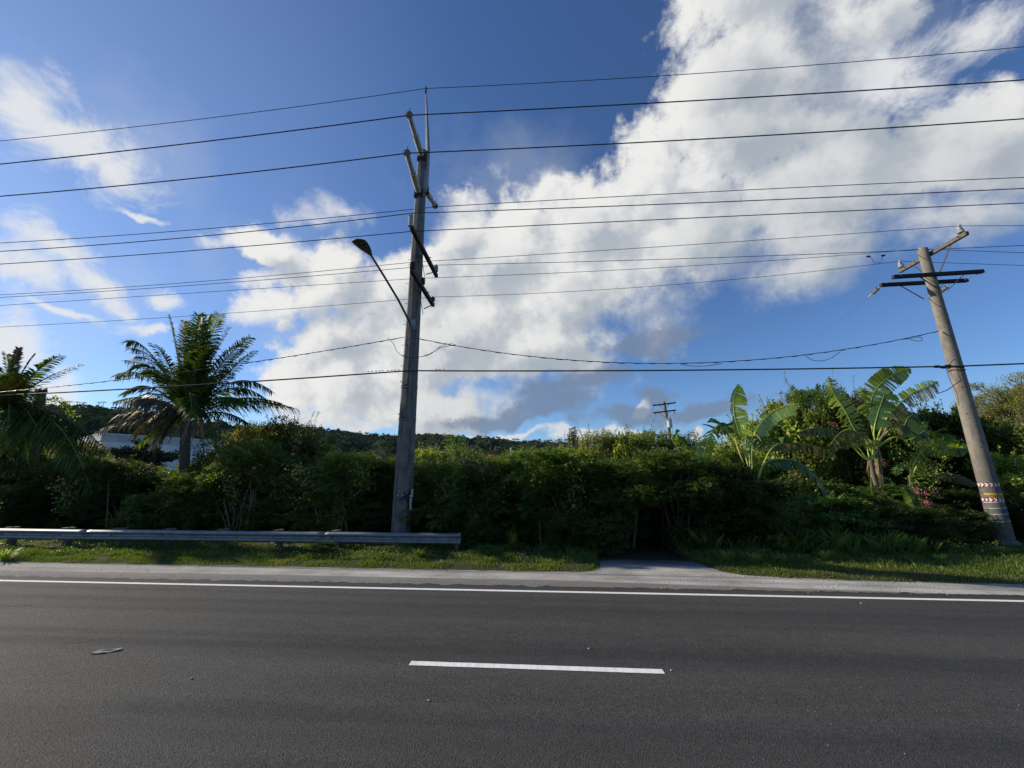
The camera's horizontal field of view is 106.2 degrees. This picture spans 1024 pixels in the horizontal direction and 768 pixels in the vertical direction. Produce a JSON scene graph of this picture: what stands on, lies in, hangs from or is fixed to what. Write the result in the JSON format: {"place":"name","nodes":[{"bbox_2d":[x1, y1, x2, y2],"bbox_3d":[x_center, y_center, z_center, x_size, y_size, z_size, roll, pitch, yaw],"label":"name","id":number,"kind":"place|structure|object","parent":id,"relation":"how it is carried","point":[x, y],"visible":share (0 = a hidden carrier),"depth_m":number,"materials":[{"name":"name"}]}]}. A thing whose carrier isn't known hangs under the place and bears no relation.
{"place":"outdoors","nodes":[
{"label":"outdoors","id":0,"kind":"place"},
{"bbox_2d":[78,429,293,477],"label":"building","id":1,"kind":"structure","parent":0,"point":[118,440],"depth_m":58.90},
{"bbox_2d":[41,407,600,486],"bbox_3d":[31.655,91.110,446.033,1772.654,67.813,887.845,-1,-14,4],"label":"hills","id":2,"kind":"structure","parent":0,"point":[102,423],"depth_m":257.02,"materials":[{"name":"plant"}]},
{"bbox_2d":[16,403,599,462],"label":"hill forest","id":3,"kind":"object","parent":2,"relation":"on","point":[330,436],"visible":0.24,"depth_m":267.29,"materials":[{"name":"plant"}]},
{"bbox_2d":[0,575,1023,767],"bbox_3d":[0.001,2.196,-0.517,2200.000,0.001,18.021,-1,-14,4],"label":"road","id":4,"kind":"structure","parent":0,"point":[327,673],"depth_m":4.42,"materials":[{"name":"asphalt"}]},
{"bbox_2d":[0,580,1023,601],"bbox_3d":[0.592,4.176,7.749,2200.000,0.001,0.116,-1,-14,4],"label":"edge line","id":5,"kind":"object","parent":4,"relation":"on","point":[528,591],"visible":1,"depth_m":7.74,"materials":[{"name":"paint"}]},
{"bbox_2d":[409,661,664,673],"bbox_3d":[0.267,3.437,4.671,3.070,0.001,0.114,-1,-14,4],"label":"lane marking","id":6,"kind":"object","parent":4,"relation":"on","point":[540,667],"visible":1,"depth_m":4.66,"materials":[{"name":"paint"}]},
{"bbox_2d":[0,561,1023,594],"bbox_3d":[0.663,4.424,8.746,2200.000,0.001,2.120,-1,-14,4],"label":"shoulder","id":7,"kind":"object","parent":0,"point":[641,578],"visible":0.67,"depth_m":8.84},
{"bbox_2d":[0,522,1023,583],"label":"verge","id":8,"kind":"structure","parent":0,"point":[465,566],"depth_m":10.38,"materials":[{"name":"plant"}]},
{"bbox_2d":[0,455,71,527],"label":"shrub","id":9,"kind":"object","parent":8,"relation":"on","point":[5,467],"visible":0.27,"depth_m":15.80,"materials":[{"name":"green plant"}]},
{"bbox_2d":[0,485,74,528],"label":"shrub","id":10,"kind":"object","parent":8,"relation":"on","point":[6,519],"visible":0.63,"depth_m":14.99,"materials":[{"name":"green plant"}]},
{"bbox_2d":[0,447,110,528],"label":"shrub","id":11,"kind":"object","parent":8,"relation":"on","point":[46,481],"visible":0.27,"depth_m":15.59,"materials":[{"name":"green plant"}]},
{"bbox_2d":[0,346,114,511],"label":"coconut palm","id":12,"kind":"object","parent":8,"relation":"on","point":[27,418],"visible":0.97,"depth_m":16.09,"materials":[{"name":"green plant"}]},
{"bbox_2d":[41,474,83,525],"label":"creeper","id":13,"kind":"object","parent":12,"relation":"hanging from","point":[64,494],"visible":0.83,"depth_m":14.55,"materials":[{"name":"green plant"}]},
{"bbox_2d":[42,483,124,529],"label":"shrub","id":14,"kind":"object","parent":8,"relation":"on","point":[83,516],"visible":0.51,"depth_m":14.49,"materials":[{"name":"green plant"}]},
{"bbox_2d":[48,456,160,529],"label":"shrub","id":15,"kind":"object","parent":8,"relation":"on","point":[113,475],"visible":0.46,"depth_m":15.23,"materials":[{"name":"green plant"}]},
{"bbox_2d":[94,491,187,529],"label":"shrub","id":16,"kind":"object","parent":8,"relation":"on","point":[137,519],"visible":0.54,"depth_m":14.38,"materials":[{"name":"green plant"}]},
{"bbox_2d":[95,469,187,528],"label":"shrub","id":17,"kind":"object","parent":8,"relation":"on","point":[157,476],"visible":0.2,"depth_m":15.41,"materials":[{"name":"green plant"}]},
{"bbox_2d":[143,467,238,529],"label":"shrub","id":18,"kind":"object","parent":8,"relation":"on","point":[184,478],"visible":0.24,"depth_m":14.74,"materials":[{"name":"green plant"}]},
{"bbox_2d":[148,477,181,526],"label":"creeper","id":19,"kind":"object","parent":18,"relation":"hanging from","point":[164,495],"visible":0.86,"depth_m":14.15,"materials":[{"name":"green plant"}]},
{"bbox_2d":[148,480,243,530],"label":"shrub","id":20,"kind":"object","parent":8,"relation":"on","point":[182,499],"visible":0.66,"depth_m":14.21,"materials":[{"name":"green plant"}]},
{"bbox_2d":[96,311,298,472],"bbox_3d":[-14.874,1.147,17.382,10.532,9.906,3.883,-1,-14,4],"label":"coconut palm","id":21,"kind":"object","parent":8,"relation":"on","point":[189,402],"visible":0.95,"depth_m":17.61,"materials":[{"name":"green plant"}]},
{"bbox_2d":[186,429,252,523],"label":"shrub","id":22,"kind":"object","parent":8,"relation":"on","point":[197,467],"visible":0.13,"depth_m":17.24,"materials":[{"name":"green plant"}]},
{"bbox_2d":[0,526,460,548],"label":"guardrail","id":23,"kind":"object","parent":8,"relation":"on","point":[66,535],"visible":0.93,"depth_m":11.81,"materials":[{"name":"metal"}]},
{"bbox_2d":[188,431,289,530],"bbox_3d":[-10.800,4.066,15.631,3.931,4.367,3.429,-2,-14,10],"label":"shrub","id":24,"kind":"object","parent":8,"relation":"on","point":[238,455],"visible":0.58,"depth_m":15.24,"materials":[{"name":"green plant"}]},
{"bbox_2d":[212,491,295,530],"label":"shrub","id":25,"kind":"object","parent":8,"relation":"on","point":[270,504],"visible":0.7,"depth_m":14.18,"materials":[{"name":"green plant"}]},
{"bbox_2d":[219,412,291,523],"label":"shrub","id":26,"kind":"object","parent":8,"relation":"on","point":[245,433],"visible":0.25,"depth_m":17.50,"materials":[{"name":"green plant"}]},
{"bbox_2d":[236,411,326,517],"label":"shrub","id":27,"kind":"object","parent":8,"relation":"on","point":[308,437],"visible":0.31,"depth_m":17.50,"materials":[{"name":"green plant"}]},
{"bbox_2d":[243,450,333,530],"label":"shrub","id":28,"kind":"object","parent":8,"relation":"on","point":[293,467],"visible":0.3,"depth_m":15.02,"materials":[{"name":"green plant"}]},
{"bbox_2d":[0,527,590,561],"bbox_3d":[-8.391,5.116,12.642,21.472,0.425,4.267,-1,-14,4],"label":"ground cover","id":29,"kind":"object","parent":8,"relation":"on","point":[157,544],"visible":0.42,"depth_m":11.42,"materials":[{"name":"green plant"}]},
{"bbox_2d":[268,472,350,531],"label":"shrub","id":30,"kind":"object","parent":8,"relation":"on","point":[287,523],"visible":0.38,"depth_m":13.99,"materials":[{"name":"green plant"}]},
{"bbox_2d":[279,434,343,509],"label":"shrub","id":31,"kind":"object","parent":8,"relation":"on","point":[326,448],"visible":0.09,"depth_m":17.57,"materials":[{"name":"green plant"}]},
{"bbox_2d":[300,446,393,531],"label":"shrub","id":32,"kind":"object","parent":8,"relation":"on","point":[342,472],"visible":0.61,"depth_m":14.37,"materials":[{"name":"green plant"}]},
{"bbox_2d":[350,452,443,531],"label":"shrub","id":33,"kind":"object","parent":8,"relation":"on","point":[388,464],"visible":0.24,"depth_m":15.11,"materials":[{"name":"green plant"}]},
{"bbox_2d":[391,86,437,532],"bbox_3d":[-3.785,-3.996,14.944,1.240,19.872,4.031,-1,-14,4],"label":"utility pole","id":34,"kind":"object","parent":8,"relation":"on","point":[403,495],"visible":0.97,"depth_m":14.30,"materials":[{"name":"concrete"}]},
{"bbox_2d":[0,337,406,392],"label":"service cable","id":35,"kind":"object","parent":34,"relation":"attached to","point":[209,368],"visible":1,"depth_m":14.65,"materials":[{"name":"rubber"}]},
{"bbox_2d":[352,239,415,329],"bbox_3d":[-3.872,-3.010,12.246,0.414,0.855,4.831,-1,-14,4],"label":"street light","id":36,"kind":"object","parent":34,"relation":"attached to","point":[362,245],"visible":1,"depth_m":11.42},
{"bbox_2d":[0,363,1023,395],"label":"telephone cable","id":37,"kind":"object","parent":34,"relation":"attached to","point":[518,371],"visible":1,"depth_m":13.80,"materials":[{"name":"rubber"}]},
{"bbox_2d":[0,79,1023,164],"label":"power line","id":38,"kind":"object","parent":34,"relation":"attached to","point":[526,109],"visible":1,"depth_m":14.09,"materials":[{"name":"metal"}]},
{"bbox_2d":[0,118,1023,196],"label":"power line","id":39,"kind":"object","parent":34,"relation":"attached to","point":[526,148],"visible":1,"depth_m":13.82,"materials":[{"name":"metal"}]},
{"bbox_2d":[0,188,1023,251],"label":"power line","id":40,"kind":"object","parent":34,"relation":"attached to","point":[527,209],"visible":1,"depth_m":13.51,"materials":[{"name":"metal"}]},
{"bbox_2d":[0,245,1023,297],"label":"power line","id":41,"kind":"object","parent":34,"relation":"attached to","point":[513,263],"visible":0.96,"depth_m":16.55,"materials":[{"name":"metal"}]},
{"bbox_2d":[0,249,1023,305],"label":"power line","id":42,"kind":"object","parent":34,"relation":"attached to","point":[521,274],"visible":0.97,"depth_m":14.74,"materials":[{"name":"metal"}]},
{"bbox_2d":[1,46,1023,140],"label":"power line","id":43,"kind":"object","parent":34,"relation":"attached to","point":[527,83],"visible":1,"depth_m":17.07,"materials":[{"name":"metal"}]},
{"bbox_2d":[3,203,1022,263],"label":"power line","id":44,"kind":"object","parent":34,"relation":"attached to","point":[526,225],"visible":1,"depth_m":13.21,"materials":[{"name":"metal"}]},
{"bbox_2d":[3,225,1023,294],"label":"power line","id":45,"kind":"object","parent":34,"relation":"attached to","point":[520,255],"visible":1,"depth_m":13.60,"materials":[{"name":"metal"}]},
{"bbox_2d":[4,177,1023,242],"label":"power line","id":46,"kind":"object","parent":34,"relation":"attached to","point":[530,201],"visible":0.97,"depth_m":17.58,"materials":[{"name":"metal"}]},
{"bbox_2d":[7,261,1023,326],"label":"power line","id":47,"kind":"object","parent":34,"relation":"attached to","point":[514,294],"visible":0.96,"depth_m":16.00,"materials":[{"name":"metal"}]},
{"bbox_2d":[403,331,938,366],"bbox_3d":[5.556,-1.232,13.909,19.234,1.227,0.199,0,-14,2],"label":"service cable","id":48,"kind":"object","parent":34,"relation":"hanging from","point":[909,338],"visible":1,"depth_m":13.75,"materials":[{"name":"rubber"}]},
{"bbox_2d":[396,453,494,547],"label":"shrub","id":49,"kind":"object","parent":8,"relation":"on","point":[419,485],"visible":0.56,"depth_m":13.21,"materials":[{"name":"green plant"}]},
{"bbox_2d":[431,489,517,547],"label":"shrub","id":50,"kind":"object","parent":8,"relation":"on","point":[455,509],"visible":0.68,"depth_m":12.13,"materials":[{"name":"green plant"}]},
{"bbox_2d":[442,456,530,548],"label":"shrub","id":51,"kind":"object","parent":8,"relation":"on","point":[486,477],"visible":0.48,"depth_m":12.59,"materials":[{"name":"green plant"}]},
{"bbox_2d":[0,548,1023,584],"bbox_3d":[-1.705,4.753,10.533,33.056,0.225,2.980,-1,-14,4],"label":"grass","id":52,"kind":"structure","parent":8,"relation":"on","point":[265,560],"depth_m":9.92,"materials":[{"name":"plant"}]},
{"bbox_2d":[488,440,598,547],"bbox_3d":[0.985,3.857,13.392,3.821,3.730,3.765,0,-13,0],"label":"shrub","id":53,"kind":"object","parent":8,"relation":"on","point":[561,457],"visible":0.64,"depth_m":12.49,"materials":[{"name":"green plant"}]},
{"bbox_2d":[556,460,596,514],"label":"creeper","id":54,"kind":"object","parent":53,"relation":"hanging from","point":[572,486],"visible":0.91,"depth_m":12.10,"materials":[{"name":"green plant"}]},
{"bbox_2d":[507,490,599,552],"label":"shrub","id":55,"kind":"object","parent":8,"relation":"on","point":[558,523],"visible":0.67,"depth_m":11.76,"materials":[{"name":"green plant"}]},
{"bbox_2d":[540,455,635,555],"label":"shrub","id":56,"kind":"object","parent":8,"relation":"on","point":[605,483],"visible":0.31,"depth_m":12.21,"materials":[{"name":"green plant"}]},
{"bbox_2d":[576,424,620,462],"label":"shrub","id":57,"kind":"object","parent":8,"relation":"on","point":[587,442],"visible":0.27,"depth_m":16.68,"materials":[{"name":"green plant"}]},
{"bbox_2d":[599,427,652,529],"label":"shrub","id":58,"kind":"object","parent":8,"relation":"on","point":[633,441],"visible":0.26,"depth_m":16.24,"materials":[{"name":"green plant"}]},
{"bbox_2d":[599,460,662,541],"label":"shrub","id":59,"kind":"object","parent":8,"relation":"on","point":[641,533],"visible":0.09,"depth_m":13.34,"materials":[{"name":"green plant"}]},
{"bbox_2d":[617,419,671,528],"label":"shrub","id":60,"kind":"object","parent":8,"relation":"on","point":[650,435],"visible":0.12,"depth_m":16.88,"materials":[{"name":"green plant"}]},
{"bbox_2d":[598,447,730,544],"bbox_3d":[5.202,3.644,12.479,4.438,3.230,3.285,2,-14,-9],"label":"shrub","id":61,"kind":"object","parent":8,"relation":"on","point":[704,485],"visible":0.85,"depth_m":12.20,"materials":[{"name":"green plant"}]},
{"bbox_2d":[637,472,701,543],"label":"shrub","id":62,"kind":"object","parent":8,"relation":"on","point":[654,529],"visible":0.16,"depth_m":13.35,"materials":[{"name":"green plant"}]},
{"bbox_2d":[652,429,716,452],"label":"shrub","id":63,"kind":"object","parent":8,"relation":"on","point":[693,441],"visible":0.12,"depth_m":16.88,"materials":[{"name":"green plant"}]},
{"bbox_2d":[664,496,773,550],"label":"shrub","id":64,"kind":"object","parent":8,"relation":"on","point":[708,517],"visible":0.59,"depth_m":11.58,"materials":[{"name":"green plant"}]},
{"bbox_2d":[669,455,773,539],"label":"shrub","id":65,"kind":"object","parent":8,"relation":"on","point":[742,474],"visible":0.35,"depth_m":12.45,"materials":[{"name":"green plant"}]},
{"bbox_2d":[695,437,761,495],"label":"shrub","id":66,"kind":"object","parent":8,"relation":"on","point":[732,454],"visible":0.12,"depth_m":14.88,"materials":[{"name":"green plant"}]},
{"bbox_2d":[724,412,786,500],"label":"shrub","id":67,"kind":"object","parent":8,"relation":"on","point":[751,428],"visible":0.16,"depth_m":16.95,"materials":[{"name":"green plant"}]},
{"bbox_2d":[694,384,835,494],"bbox_3d":[8.900,2.590,13.130,4.847,5.487,1.374,1,-14,-4],"label":"banana plant","id":68,"kind":"object","parent":8,"relation":"on","point":[773,417],"visible":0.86,"depth_m":13.54,"materials":[{"name":"green plant"}]},
{"bbox_2d":[733,474,830,525],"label":"shrub","id":69,"kind":"object","parent":8,"relation":"on","point":[779,484],"visible":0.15,"depth_m":13.13,"materials":[{"name":"green plant"}]},
{"bbox_2d":[750,405,818,489],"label":"shrub","id":70,"kind":"object","parent":8,"relation":"on","point":[778,456],"visible":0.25,"depth_m":16.47,"materials":[{"name":"green plant"}]},
{"bbox_2d":[756,389,817,479],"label":"shrub","id":71,"kind":"object","parent":8,"relation":"on","point":[775,405],"visible":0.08,"depth_m":17.72,"materials":[{"name":"green plant"}]},
{"bbox_2d":[656,521,942,554],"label":"tall grass","id":72,"kind":"structure","parent":8,"relation":"on","point":[895,543],"depth_m":10.97,"materials":[{"name":"plant"}]},
{"bbox_2d":[759,499,844,551],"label":"shrub","id":73,"kind":"object","parent":8,"relation":"on","point":[807,514],"visible":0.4,"depth_m":11.51,"materials":[{"name":"green plant"}]},
{"bbox_2d":[777,403,850,529],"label":"shrub","id":74,"kind":"object","parent":8,"relation":"on","point":[819,469],"visible":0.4,"depth_m":15.87,"materials":[{"name":"green plant"}]},
{"bbox_2d":[778,370,864,495],"bbox_3d":[13.957,2.951,17.134,3.669,7.603,3.200,-1,-14,4],"label":"shrub","id":75,"kind":"object","parent":8,"relation":"on","point":[816,397],"visible":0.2,"depth_m":17.05,"materials":[{"name":"green plant"}]},
{"bbox_2d":[767,476,879,528],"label":"shrub","id":76,"kind":"object","parent":8,"relation":"on","point":[836,488],"visible":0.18,"depth_m":13.02,"materials":[{"name":"green plant"}]},
{"bbox_2d":[778,489,891,550],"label":"shrub","id":77,"kind":"object","parent":8,"relation":"on","point":[829,500],"visible":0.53,"depth_m":11.71,"materials":[{"name":"green plant"}]},
{"bbox_2d":[667,528,1004,556],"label":"ground cover","id":78,"kind":"object","parent":8,"relation":"on","point":[955,545],"visible":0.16,"depth_m":10.72,"materials":[{"name":"green plant"}]},
{"bbox_2d":[815,405,898,497],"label":"shrub","id":79,"kind":"object","parent":8,"relation":"on","point":[838,420],"visible":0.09,"depth_m":16.44,"materials":[{"name":"green plant"}]},
{"bbox_2d":[812,376,904,497],"bbox_3d":[15.631,3.084,17.270,3.218,6.702,3.019,-2,-14,9],"label":"shrub","id":80,"kind":"object","parent":8,"relation":"on","point":[856,405],"visible":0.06,"depth_m":17.03,"materials":[{"name":"green plant"}]},
{"bbox_2d":[819,503,928,542],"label":"shrub","id":81,"kind":"object","parent":8,"relation":"on","point":[888,521],"visible":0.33,"depth_m":11.37,"materials":[{"name":"green plant"}]},
{"bbox_2d":[798,366,955,500],"bbox_3d":[13.718,2.169,14.278,5.286,5.712,1.327,-1,-14,4],"label":"banana plant","id":82,"kind":"object","parent":8,"relation":"on","point":[869,410],"visible":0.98,"depth_m":14.48,"materials":[{"name":"green plant"}]},
{"bbox_2d":[855,417,944,505],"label":"shrub","id":83,"kind":"object","parent":8,"relation":"on","point":[894,454],"visible":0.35,"depth_m":15.03,"materials":[{"name":"green plant"}]},
{"bbox_2d":[856,477,946,540],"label":"shrub","id":84,"kind":"object","parent":8,"relation":"on","point":[892,487],"visible":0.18,"depth_m":13.50,"materials":[{"name":"green plant"}]},
{"bbox_2d":[847,503,967,550],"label":"shrub","id":85,"kind":"object","parent":8,"relation":"on","point":[920,513],"visible":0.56,"depth_m":11.44,"materials":[{"name":"green plant"}]},
{"bbox_2d":[889,437,975,501],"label":"banana plant","id":86,"kind":"object","parent":8,"relation":"on","point":[937,447],"visible":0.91,"depth_m":13.79,"materials":[{"name":"green plant"}]},
{"bbox_2d":[895,399,976,491],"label":"shrub","id":87,"kind":"object","parent":8,"relation":"on","point":[924,414],"visible":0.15,"depth_m":16.29,"materials":[{"name":"green plant"}]},
{"bbox_2d":[894,455,956,487],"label":"creeper","id":88,"kind":"object","parent":87,"relation":"hanging from","point":[932,477],"visible":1,"depth_m":13.25,"materials":[{"name":"green plant"}]},
{"bbox_2d":[886,484,990,543],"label":"shrub","id":89,"kind":"object","parent":8,"relation":"on","point":[949,496],"visible":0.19,"depth_m":13.15,"materials":[{"name":"green plant"}]},
{"bbox_2d":[868,224,1020,545],"bbox_3d":[15.348,0.141,13.367,3.257,11.087,2.299,-9,-16,32],"label":"utility pole","id":90,"kind":"object","parent":8,"relation":"on","point":[991,494],"visible":0.98,"depth_m":13.13,"materials":[{"name":"concrete"}]},
{"bbox_2d":[890,501,1002,542],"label":"shrub","id":91,"kind":"object","parent":8,"relation":"on","point":[977,514],"visible":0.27,"depth_m":12.09,"materials":[{"name":"green plant"}]},
{"bbox_2d":[914,401,1009,490],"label":"shrub","id":92,"kind":"object","parent":8,"relation":"on","point":[955,420],"visible":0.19,"depth_m":15.96,"materials":[{"name":"green plant"}]},
{"bbox_2d":[940,487,1023,541],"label":"shrub","id":93,"kind":"object","parent":8,"relation":"on","point":[981,508],"visible":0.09,"depth_m":13.10,"materials":[{"name":"green plant"}]},
{"bbox_2d":[955,407,1023,486],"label":"shrub","id":94,"kind":"object","parent":8,"relation":"on","point":[1005,428],"visible":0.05,"depth_m":15.84,"materials":[{"name":"green plant"}]},
{"bbox_2d":[961,445,1023,534],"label":"shrub","id":95,"kind":"object","parent":8,"relation":"on","point":[1014,478],"visible":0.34,"depth_m":13.95,"materials":[{"name":"green plant"}]},
{"bbox_2d":[968,419,1023,489],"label":"shrub","id":96,"kind":"object","parent":8,"relation":"on","point":[1016,433],"visible":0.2,"depth_m":15.36,"materials":[{"name":"green plant"}]},
{"bbox_2d":[974,489,1023,542],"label":"shrub","id":97,"kind":"object","parent":8,"relation":"on","point":[1021,522],"visible":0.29,"depth_m":12.73,"materials":[{"name":"green plant"}]},
{"bbox_2d":[0,0,1023,456],"label":"sky","id":98,"kind":"structure","parent":0,"point":[68,67],"materials":[{"name":"blue"}]},
{"bbox_2d":[594,539,688,560],"bbox_3d":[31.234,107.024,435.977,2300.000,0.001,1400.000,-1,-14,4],"label":"ground","id":99,"kind":"structure","parent":0,"point":[643,549],"depth_m":11.74,"materials":[{"name":"concrete"}]},
{"bbox_2d":[99,438,178,470],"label":"tree","id":100,"kind":"object","parent":99,"relation":"on","point":[144,454],"visible":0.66,"depth_m":43.34,"materials":[{"name":"green plant"}]},
{"bbox_2d":[441,431,487,484],"bbox_3d":[-2.512,4.961,20.924,2.984,4.681,4.173,-1,-14,4],"label":"tree","id":101,"kind":"object","parent":99,"relation":"on","point":[458,455],"visible":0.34,"depth_m":20.86,"materials":[{"name":"green plant"}]},
{"bbox_2d":[561,457,676,549],"bbox_3d":[3.563,3.832,12.581,4.438,2.911,3.285,0,-14,1],"label":"shrub","id":102,"kind":"object","parent":99,"relation":"on","point":[614,468],"visible":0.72,"depth_m":12.20,"materials":[{"name":"green plant"}]},
{"bbox_2d":[945,371,1023,427],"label":"tree","id":103,"kind":"object","parent":99,"relation":"on","point":[994,391],"visible":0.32,"depth_m":18.66,"materials":[{"name":"green plant"}]},
{"bbox_2d":[975,380,1023,437],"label":"tree","id":104,"kind":"object","parent":99,"relation":"on","point":[986,413],"visible":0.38,"depth_m":18.30,"materials":[{"name":"green plant"}]},
{"bbox_2d":[593,559,721,571],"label":"driveway","id":105,"kind":"structure","parent":0,"point":[648,565],"depth_m":10.01,"materials":[{"name":"concrete"}]},
{"bbox_2d":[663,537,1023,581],"bbox_3d":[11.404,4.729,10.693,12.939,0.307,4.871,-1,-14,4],"label":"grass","id":106,"kind":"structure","parent":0,"point":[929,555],"depth_m":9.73,"materials":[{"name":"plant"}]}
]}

